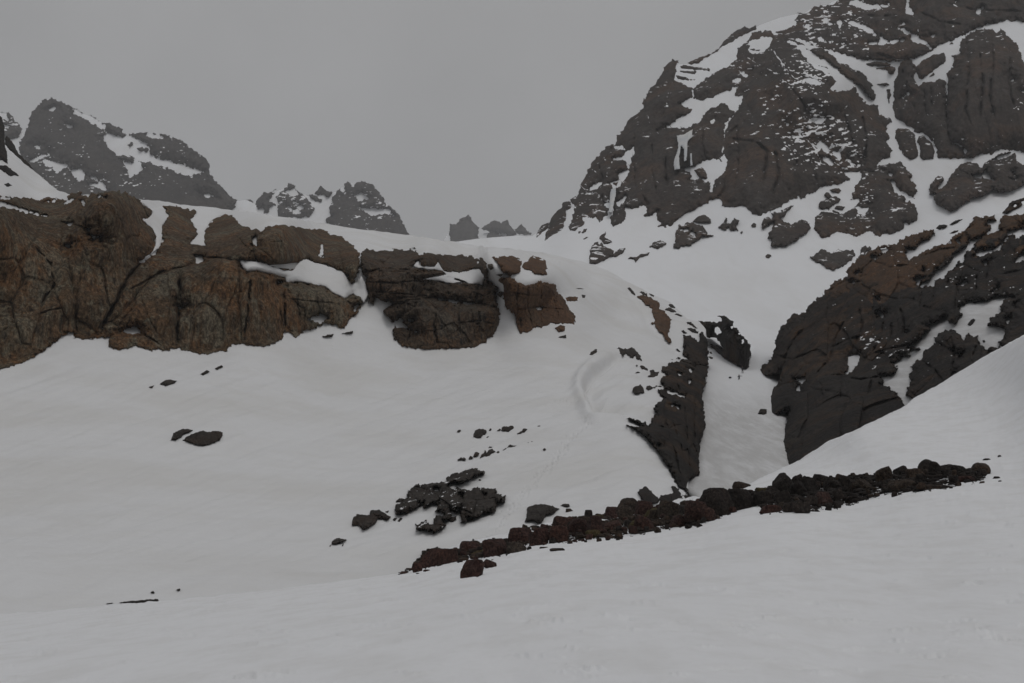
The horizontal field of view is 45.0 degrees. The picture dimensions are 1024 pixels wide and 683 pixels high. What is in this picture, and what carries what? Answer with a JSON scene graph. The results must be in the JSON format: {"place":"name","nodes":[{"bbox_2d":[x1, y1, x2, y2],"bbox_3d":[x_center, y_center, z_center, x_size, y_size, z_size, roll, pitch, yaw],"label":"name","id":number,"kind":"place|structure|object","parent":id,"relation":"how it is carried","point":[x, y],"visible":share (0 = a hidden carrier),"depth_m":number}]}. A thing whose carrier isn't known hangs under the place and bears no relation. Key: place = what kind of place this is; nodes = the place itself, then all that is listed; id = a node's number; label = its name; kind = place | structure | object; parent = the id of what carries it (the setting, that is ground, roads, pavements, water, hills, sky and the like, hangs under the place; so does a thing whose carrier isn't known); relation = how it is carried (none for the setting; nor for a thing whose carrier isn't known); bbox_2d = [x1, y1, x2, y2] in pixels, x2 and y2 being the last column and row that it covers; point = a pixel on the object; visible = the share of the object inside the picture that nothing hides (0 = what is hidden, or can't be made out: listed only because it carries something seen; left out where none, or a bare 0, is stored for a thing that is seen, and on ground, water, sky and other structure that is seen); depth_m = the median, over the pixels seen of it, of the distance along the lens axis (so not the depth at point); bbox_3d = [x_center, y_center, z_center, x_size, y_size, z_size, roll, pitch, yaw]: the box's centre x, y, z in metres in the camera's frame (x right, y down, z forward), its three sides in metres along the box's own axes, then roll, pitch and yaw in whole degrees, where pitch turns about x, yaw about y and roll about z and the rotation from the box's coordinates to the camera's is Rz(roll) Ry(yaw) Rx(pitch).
{"place":"outdoors","nodes":[
{"label":"outdoors","id":0,"kind":"place"},
{"bbox_2d":[0,110,23,158],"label":"mountain","id":1,"kind":"structure","parent":0,"point":[13,131],"depth_m":2351.91},
{"bbox_2d":[19,97,256,212],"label":"mountain","id":2,"kind":"structure","parent":0,"point":[65,148],"depth_m":2089.66},
{"bbox_2d":[248,181,408,234],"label":"mountain","id":3,"kind":"structure","parent":0,"point":[362,205],"depth_m":2335.00},
{"bbox_2d":[0,148,705,613],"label":"snow field","id":4,"kind":"structure","parent":0,"point":[112,490],"depth_m":153.22},
{"bbox_2d":[0,116,7,162],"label":"rock outcrop","id":5,"kind":"object","parent":4,"relation":"on","point":[3,154],"visible":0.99,"depth_m":271.49},
{"bbox_2d":[0,165,18,176],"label":"rock outcrop","id":6,"kind":"object","parent":4,"relation":"on","point":[7,170],"visible":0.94,"depth_m":231.50},
{"bbox_2d":[5,136,32,168],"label":"rock outcrop","id":7,"kind":"object","parent":4,"relation":"on","point":[9,144],"visible":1,"depth_m":278.82},
{"bbox_2d":[120,599,158,602],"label":"rock outcrop","id":8,"kind":"object","parent":4,"relation":"on","point":[146,600],"visible":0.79,"depth_m":88.66},
{"bbox_2d":[160,379,175,385],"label":"rock outcrop","id":9,"kind":"object","parent":4,"relation":"on","point":[167,382],"visible":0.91,"depth_m":172.46},
{"bbox_2d":[171,429,192,439],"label":"rock outcrop","id":10,"kind":"object","parent":4,"relation":"on","point":[178,434],"visible":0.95,"depth_m":150.86},
{"bbox_2d":[0,190,367,368],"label":"rock cliff","id":11,"kind":"structure","parent":4,"relation":"on","point":[54,288],"depth_m":193.97},
{"bbox_2d":[184,430,222,445],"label":"rock outcrop","id":12,"kind":"object","parent":4,"relation":"on","point":[203,437],"visible":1,"depth_m":150.28},
{"bbox_2d":[332,538,345,543],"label":"rock outcrop","id":13,"kind":"object","parent":4,"relation":"on","point":[337,541],"visible":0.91,"depth_m":107.93},
{"bbox_2d":[352,510,390,529],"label":"rock outcrop","id":14,"kind":"object","parent":4,"relation":"on","point":[363,522],"visible":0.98,"depth_m":116.22},
{"bbox_2d":[359,248,499,349],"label":"rock cliff","id":15,"kind":"structure","parent":4,"relation":"on","point":[401,284],"depth_m":226.24},
{"bbox_2d":[395,468,505,533],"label":"rock outcrop","id":16,"kind":"object","parent":4,"relation":"on","point":[474,502],"visible":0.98,"depth_m":120.40},
{"bbox_2d":[473,429,486,437],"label":"rock outcrop","id":17,"kind":"object","parent":4,"relation":"on","point":[479,433],"visible":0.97,"depth_m":165.64},
{"bbox_2d":[502,426,513,431],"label":"rock outcrop","id":18,"kind":"object","parent":4,"relation":"on","point":[506,429],"visible":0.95,"depth_m":168.49},
{"bbox_2d":[492,256,575,333],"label":"rock outcrop","id":19,"kind":"object","parent":4,"relation":"on","point":[523,302],"visible":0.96,"depth_m":239.98},
{"bbox_2d":[525,504,558,523],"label":"rock outcrop","id":20,"kind":"object","parent":4,"relation":"on","point":[536,513],"visible":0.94,"depth_m":112.24},
{"bbox_2d":[555,325,564,331],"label":"rock outcrop","id":21,"kind":"object","parent":4,"relation":"on","point":[560,328],"visible":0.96,"depth_m":239.02},
{"bbox_2d":[566,296,577,300],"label":"rock outcrop","id":22,"kind":"object","parent":4,"relation":"on","point":[569,298],"visible":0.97,"depth_m":273.53},
{"bbox_2d":[617,347,641,360],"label":"rock outcrop","id":23,"kind":"object","parent":4,"relation":"on","point":[632,352],"visible":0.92,"depth_m":247.24},
{"bbox_2d":[632,384,643,393],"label":"rock outcrop","id":24,"kind":"object","parent":4,"relation":"on","point":[639,389],"visible":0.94,"depth_m":200.68},
{"bbox_2d":[638,486,658,503],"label":"rock outcrop","id":25,"kind":"object","parent":4,"relation":"on","point":[645,493],"visible":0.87,"depth_m":115.85},
{"bbox_2d":[648,370,658,376],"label":"rock outcrop","id":26,"kind":"object","parent":4,"relation":"on","point":[653,373],"visible":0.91,"depth_m":228.72},
{"bbox_2d":[637,295,671,342],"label":"rock outcrop","id":27,"kind":"object","parent":4,"relation":"on","point":[662,322],"visible":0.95,"depth_m":321.64},
{"bbox_2d":[627,332,708,492],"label":"gorge wall","id":28,"kind":"structure","parent":4,"relation":"on","point":[675,433],"depth_m":187.36},
{"bbox_2d":[659,486,682,500],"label":"rock outcrop","id":29,"kind":"object","parent":4,"relation":"on","point":[675,494],"visible":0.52,"depth_m":119.06},
{"bbox_2d":[0,0,835,240],"label":"sky","id":30,"kind":"structure","parent":0,"point":[486,111]},
{"bbox_2d":[444,215,531,241],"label":"mountain","id":31,"kind":"structure","parent":0,"point":[464,228],"depth_m":3380.56},
{"bbox_2d":[0,335,1023,682],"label":"snow slope","id":32,"kind":"structure","parent":0,"point":[916,587],"depth_m":24.79},
{"bbox_2d":[412,563,422,572],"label":"boulder","id":33,"kind":"object","parent":32,"relation":"on","point":[416,567],"visible":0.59,"depth_m":54.05},
{"bbox_2d":[419,548,458,567],"bbox_3d":[-3.342,10.007,56.754,1.686,1.015,1.284,-9,-15,39],"label":"boulder","id":34,"kind":"object","parent":32,"relation":"on","point":[433,557],"visible":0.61,"depth_m":56.44},
{"bbox_2d":[459,541,481,550],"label":"boulder","id":35,"kind":"object","parent":32,"relation":"on","point":[466,545],"visible":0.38,"depth_m":62.77},
{"bbox_2d":[460,559,483,577],"bbox_3d":[-1.223,7.064,38.083,0.755,0.699,0.680,0,-11,0],"label":"boulder","id":36,"kind":"object","parent":32,"relation":"on","point":[473,568],"visible":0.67,"depth_m":37.85},
{"bbox_2d":[484,559,496,567],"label":"boulder","id":37,"kind":"object","parent":32,"relation":"on","point":[489,563],"visible":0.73,"depth_m":41.39},
{"bbox_2d":[482,538,506,557],"bbox_3d":[-0.687,8.767,52.083,0.995,0.955,1.051,-3,-12,16],"label":"boulder","id":38,"kind":"object","parent":32,"relation":"on","point":[493,547],"visible":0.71,"depth_m":51.71},
{"bbox_2d":[506,542,526,553],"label":"boulder","id":39,"kind":"object","parent":32,"relation":"on","point":[513,547],"visible":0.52,"depth_m":51.46},
{"bbox_2d":[508,527,531,541],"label":"boulder","id":40,"kind":"object","parent":32,"relation":"on","point":[522,534],"visible":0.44,"depth_m":60.91},
{"bbox_2d":[529,528,548,545],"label":"boulder","id":41,"kind":"object","parent":32,"relation":"on","point":[539,536],"visible":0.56,"depth_m":57.33},
{"bbox_2d":[548,525,568,542],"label":"boulder","id":42,"kind":"object","parent":32,"relation":"on","point":[559,533],"visible":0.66,"depth_m":57.00},
{"bbox_2d":[552,516,570,525],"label":"boulder","id":43,"kind":"object","parent":32,"relation":"on","point":[559,520],"visible":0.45,"depth_m":78.36},
{"bbox_2d":[568,518,587,534],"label":"boulder","id":44,"kind":"object","parent":32,"relation":"on","point":[575,524],"visible":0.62,"depth_m":61.91},
{"bbox_2d":[584,510,592,516],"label":"boulder","id":45,"kind":"object","parent":32,"relation":"on","point":[588,513],"visible":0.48,"depth_m":100.31},
{"bbox_2d":[585,530,601,537],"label":"rock","id":46,"kind":"object","parent":32,"relation":"on","point":[595,533],"depth_m":57.05},
{"bbox_2d":[586,516,604,530],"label":"boulder","id":47,"kind":"object","parent":32,"relation":"on","point":[595,523],"visible":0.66,"depth_m":60.47},
{"bbox_2d":[605,507,617,518],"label":"boulder","id":48,"kind":"object","parent":32,"relation":"on","point":[610,511],"visible":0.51,"depth_m":91.45},
{"bbox_2d":[604,520,621,531],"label":"boulder","id":49,"kind":"object","parent":32,"relation":"on","point":[610,525],"visible":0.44,"depth_m":62.80},
{"bbox_2d":[616,504,632,520],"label":"boulder","id":50,"kind":"object","parent":32,"relation":"on","point":[622,511],"visible":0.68,"depth_m":76.70},
{"bbox_2d":[618,498,636,510],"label":"boulder","id":51,"kind":"object","parent":32,"relation":"on","point":[631,502],"visible":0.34,"depth_m":98.17},
{"bbox_2d":[628,525,637,533],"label":"boulder","id":52,"kind":"object","parent":32,"relation":"on","point":[632,529],"visible":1,"depth_m":56.66},
{"bbox_2d":[634,500,652,516],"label":"boulder","id":53,"kind":"object","parent":32,"relation":"on","point":[642,507],"visible":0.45,"depth_m":80.90},
{"bbox_2d":[634,515,653,530],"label":"boulder","id":54,"kind":"object","parent":32,"relation":"on","point":[641,521],"visible":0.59,"depth_m":59.90},
{"bbox_2d":[657,500,678,517],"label":"boulder","id":55,"kind":"object","parent":32,"relation":"on","point":[666,507],"visible":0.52,"depth_m":70.33},
{"bbox_2d":[669,515,686,527],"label":"boulder","id":56,"kind":"object","parent":32,"relation":"on","point":[679,520],"visible":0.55,"depth_m":58.29},
{"bbox_2d":[398,474,984,574],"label":"rubble","id":57,"kind":"object","parent":32,"relation":"on","point":[571,538],"visible":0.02,"depth_m":57.61},
{"bbox_2d":[577,516,589,521],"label":"boulder","id":58,"kind":"object","parent":57,"relation":"on","point":[587,518],"visible":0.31,"depth_m":78.94},
{"bbox_2d":[649,509,658,518],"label":"boulder","id":59,"kind":"object","parent":57,"relation":"on","point":[653,514],"visible":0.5,"depth_m":71.79},
{"bbox_2d":[654,518,664,525],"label":"boulder","id":60,"kind":"object","parent":57,"relation":"on","point":[659,522],"visible":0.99,"depth_m":59.18},
{"bbox_2d":[765,486,779,494],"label":"boulder","id":61,"kind":"object","parent":57,"relation":"on","point":[773,489],"visible":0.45,"depth_m":62.91},
{"bbox_2d":[790,481,806,496],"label":"boulder","id":62,"kind":"object","parent":57,"relation":"on","point":[799,488],"visible":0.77,"depth_m":60.62},
{"bbox_2d":[823,480,841,489],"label":"boulder","id":63,"kind":"object","parent":57,"relation":"on","point":[832,484],"visible":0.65,"depth_m":62.95},
{"bbox_2d":[929,461,940,472],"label":"boulder","id":64,"kind":"object","parent":57,"relation":"on","point":[934,466],"visible":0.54,"depth_m":61.07},
{"bbox_2d":[951,465,960,471],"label":"boulder","id":65,"kind":"object","parent":57,"relation":"on","point":[955,467],"visible":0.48,"depth_m":60.61},
{"bbox_2d":[684,500,706,522],"bbox_3d":[8.606,7.995,57.869,1.112,1.136,1.060,0,-11,0],"label":"boulder","id":66,"kind":"object","parent":32,"relation":"on","point":[692,509],"visible":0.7,"depth_m":57.55},
{"bbox_2d":[701,506,715,521],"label":"boulder","id":67,"kind":"object","parent":32,"relation":"on","point":[708,513],"visible":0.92,"depth_m":55.94},
{"bbox_2d":[699,488,733,516],"bbox_3d":[9.605,7.846,58.617,1.680,1.869,1.202,-7,-13,33],"label":"boulder","id":68,"kind":"object","parent":32,"relation":"on","point":[719,501],"visible":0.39,"depth_m":58.31},
{"bbox_2d":[732,481,750,488],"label":"boulder","id":69,"kind":"object","parent":32,"relation":"on","point":[738,485],"visible":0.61,"depth_m":82.40},
{"bbox_2d":[728,488,755,510],"bbox_3d":[10.977,7.754,59.544,1.622,1.321,1.460,0,-11,0],"label":"boulder","id":70,"kind":"object","parent":32,"relation":"on","point":[741,499],"visible":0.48,"depth_m":59.09},
{"bbox_2d":[753,490,771,504],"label":"boulder","id":71,"kind":"object","parent":32,"relation":"on","point":[762,497],"visible":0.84,"depth_m":58.70},
{"bbox_2d":[759,505,781,513],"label":"boulder","id":72,"kind":"object","parent":32,"relation":"on","point":[765,509],"visible":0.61,"depth_m":52.26},
{"bbox_2d":[772,472,792,491],"bbox_3d":[14.261,7.541,64.981,1.174,1.371,1.207,0,-11,0],"label":"boulder","id":73,"kind":"object","parent":32,"relation":"on","point":[783,481],"visible":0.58,"depth_m":64.52},
{"bbox_2d":[782,505,793,511],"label":"boulder","id":74,"kind":"object","parent":32,"relation":"on","point":[786,508],"visible":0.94,"depth_m":51.45},
{"bbox_2d":[791,474,802,482],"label":"boulder","id":75,"kind":"object","parent":32,"relation":"on","point":[797,478],"visible":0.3,"depth_m":66.37},
{"bbox_2d":[792,502,810,512],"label":"boulder","id":76,"kind":"object","parent":32,"relation":"on","point":[801,507],"visible":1,"depth_m":50.84},
{"bbox_2d":[633,464,986,532],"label":"rubble","id":77,"kind":"object","parent":32,"relation":"on","point":[938,476],"visible":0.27,"depth_m":58.78},
{"bbox_2d":[916,482,925,489],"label":"boulder","id":78,"kind":"object","parent":77,"relation":"on","point":[920,485],"visible":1,"depth_m":54.85},
{"bbox_2d":[916,473,925,480],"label":"boulder","id":79,"kind":"object","parent":77,"relation":"on","point":[921,476],"visible":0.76,"depth_m":58.23},
{"bbox_2d":[949,475,958,482],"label":"boulder","id":80,"kind":"object","parent":77,"relation":"on","point":[953,478],"visible":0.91,"depth_m":55.65},
{"bbox_2d":[802,476,818,491],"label":"boulder","id":81,"kind":"object","parent":32,"relation":"on","point":[809,484],"visible":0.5,"depth_m":61.83},
{"bbox_2d":[812,474,828,484],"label":"boulder","id":82,"kind":"object","parent":32,"relation":"on","point":[820,478],"visible":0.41,"depth_m":66.42},
{"bbox_2d":[815,492,832,505],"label":"boulder","id":83,"kind":"object","parent":32,"relation":"on","point":[823,498],"visible":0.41,"depth_m":56.06},
{"bbox_2d":[833,502,840,507],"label":"boulder","id":84,"kind":"object","parent":32,"relation":"on","point":[836,504],"visible":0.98,"depth_m":54.90},
{"bbox_2d":[838,475,849,488],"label":"boulder","id":85,"kind":"object","parent":32,"relation":"on","point":[844,480],"visible":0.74,"depth_m":63.18},
{"bbox_2d":[844,496,867,502],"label":"boulder","id":86,"kind":"object","parent":32,"relation":"on","point":[850,498],"visible":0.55,"depth_m":57.26},
{"bbox_2d":[848,479,874,492],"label":"boulder","id":87,"kind":"object","parent":32,"relation":"on","point":[860,483],"visible":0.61,"depth_m":61.33},
{"bbox_2d":[875,466,892,481],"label":"boulder","id":88,"kind":"object","parent":32,"relation":"on","point":[884,473],"visible":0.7,"depth_m":62.51},
{"bbox_2d":[893,465,906,474],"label":"boulder","id":89,"kind":"object","parent":32,"relation":"on","point":[899,470],"visible":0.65,"depth_m":64.92},
{"bbox_2d":[887,479,916,491],"bbox_3d":[18.042,6.755,57.294,1.332,0.740,1.199,0,-11,0],"label":"boulder","id":90,"kind":"object","parent":32,"relation":"on","point":[897,484],"visible":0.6,"depth_m":56.91},
{"bbox_2d":[905,468,924,477],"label":"boulder","id":91,"kind":"object","parent":32,"relation":"on","point":[912,472],"visible":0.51,"depth_m":59.92},
{"bbox_2d":[918,459,930,468],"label":"boulder","id":92,"kind":"object","parent":32,"relation":"on","point":[924,463],"visible":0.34,"depth_m":63.85},
{"bbox_2d":[925,484,948,489],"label":"boulder","id":93,"kind":"object","parent":32,"relation":"on","point":[929,486],"visible":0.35,"depth_m":55.16},
{"bbox_2d":[941,467,951,473],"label":"boulder","id":94,"kind":"object","parent":32,"relation":"on","point":[945,470],"visible":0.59,"depth_m":59.78},
{"bbox_2d":[958,476,975,481],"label":"boulder","id":95,"kind":"object","parent":32,"relation":"on","point":[962,478],"visible":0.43,"depth_m":56.73},
{"bbox_2d":[970,462,990,473],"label":"boulder","id":96,"kind":"object","parent":32,"relation":"on","point":[978,466],"visible":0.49,"depth_m":60.05},
{"bbox_2d":[688,477,753,496],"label":"snow bank","id":97,"kind":"structure","parent":0,"point":[697,486],"depth_m":145.09},
{"bbox_2d":[536,0,1023,239],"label":"mountain","id":98,"kind":"structure","parent":0,"point":[774,161],"depth_m":759.90},
{"bbox_2d":[609,188,615,212],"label":"frozen waterfall","id":99,"kind":"structure","parent":98,"relation":"attached to","point":[612,196],"depth_m":706.13},
{"bbox_2d":[674,129,692,169],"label":"frozen waterfall","id":100,"kind":"structure","parent":98,"relation":"attached to","point":[682,140],"depth_m":746.89},
{"bbox_2d":[457,0,1023,480],"bbox_3d":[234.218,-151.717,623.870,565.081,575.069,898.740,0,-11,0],"label":"snow basin","id":101,"kind":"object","parent":98,"relation":"on","point":[751,290],"visible":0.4,"depth_m":610.32},
{"bbox_2d":[589,232,624,263],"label":"rock outcrop","id":102,"kind":"object","parent":101,"relation":"on","point":[600,252],"visible":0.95,"depth_m":574.25},
{"bbox_2d":[628,252,649,261],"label":"rock outcrop","id":103,"kind":"object","parent":101,"relation":"on","point":[640,255],"visible":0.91,"depth_m":585.00},
{"bbox_2d":[649,240,665,248],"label":"rock outcrop","id":104,"kind":"object","parent":101,"relation":"on","point":[657,244],"visible":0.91,"depth_m":617.67},
{"bbox_2d":[673,222,713,248],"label":"rock outcrop","id":105,"kind":"object","parent":101,"relation":"on","point":[683,238],"visible":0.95,"depth_m":635.65},
{"bbox_2d":[693,215,710,222],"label":"rock outcrop","id":106,"kind":"object","parent":101,"relation":"on","point":[702,219],"visible":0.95,"depth_m":660.31},
{"bbox_2d":[718,217,738,230],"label":"rock outcrop","id":107,"kind":"object","parent":101,"relation":"on","point":[725,225],"visible":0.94,"depth_m":642.25},
{"bbox_2d":[699,314,766,368],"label":"rock outcrop","id":108,"kind":"object","parent":101,"relation":"on","point":[735,350],"visible":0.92,"depth_m":327.04},
{"bbox_2d":[762,206,810,246],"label":"rock outcrop","id":109,"kind":"object","parent":101,"relation":"on","point":[782,233],"visible":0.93,"depth_m":623.14},
{"bbox_2d":[819,196,840,210],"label":"rock outcrop","id":110,"kind":"object","parent":101,"relation":"on","point":[827,203],"visible":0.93,"depth_m":680.33},
{"bbox_2d":[810,249,854,269],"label":"rock outcrop","id":111,"kind":"object","parent":101,"relation":"on","point":[838,258],"visible":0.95,"depth_m":582.39},
{"bbox_2d":[858,246,870,257],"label":"rock outcrop","id":112,"kind":"object","parent":101,"relation":"on","point":[864,249],"visible":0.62,"depth_m":602.12},
{"bbox_2d":[760,204,1023,464],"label":"rock cliff","id":113,"kind":"structure","parent":101,"relation":"on","point":[878,332],"depth_m":253.63},
{"bbox_2d":[1003,198,1023,213],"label":"rock outcrop","id":114,"kind":"object","parent":113,"relation":"on","point":[1011,207],"visible":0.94,"depth_m":325.31},
{"bbox_2d":[929,151,1023,211],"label":"rock outcrop","id":115,"kind":"object","parent":101,"relation":"on","point":[962,186],"visible":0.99,"depth_m":666.54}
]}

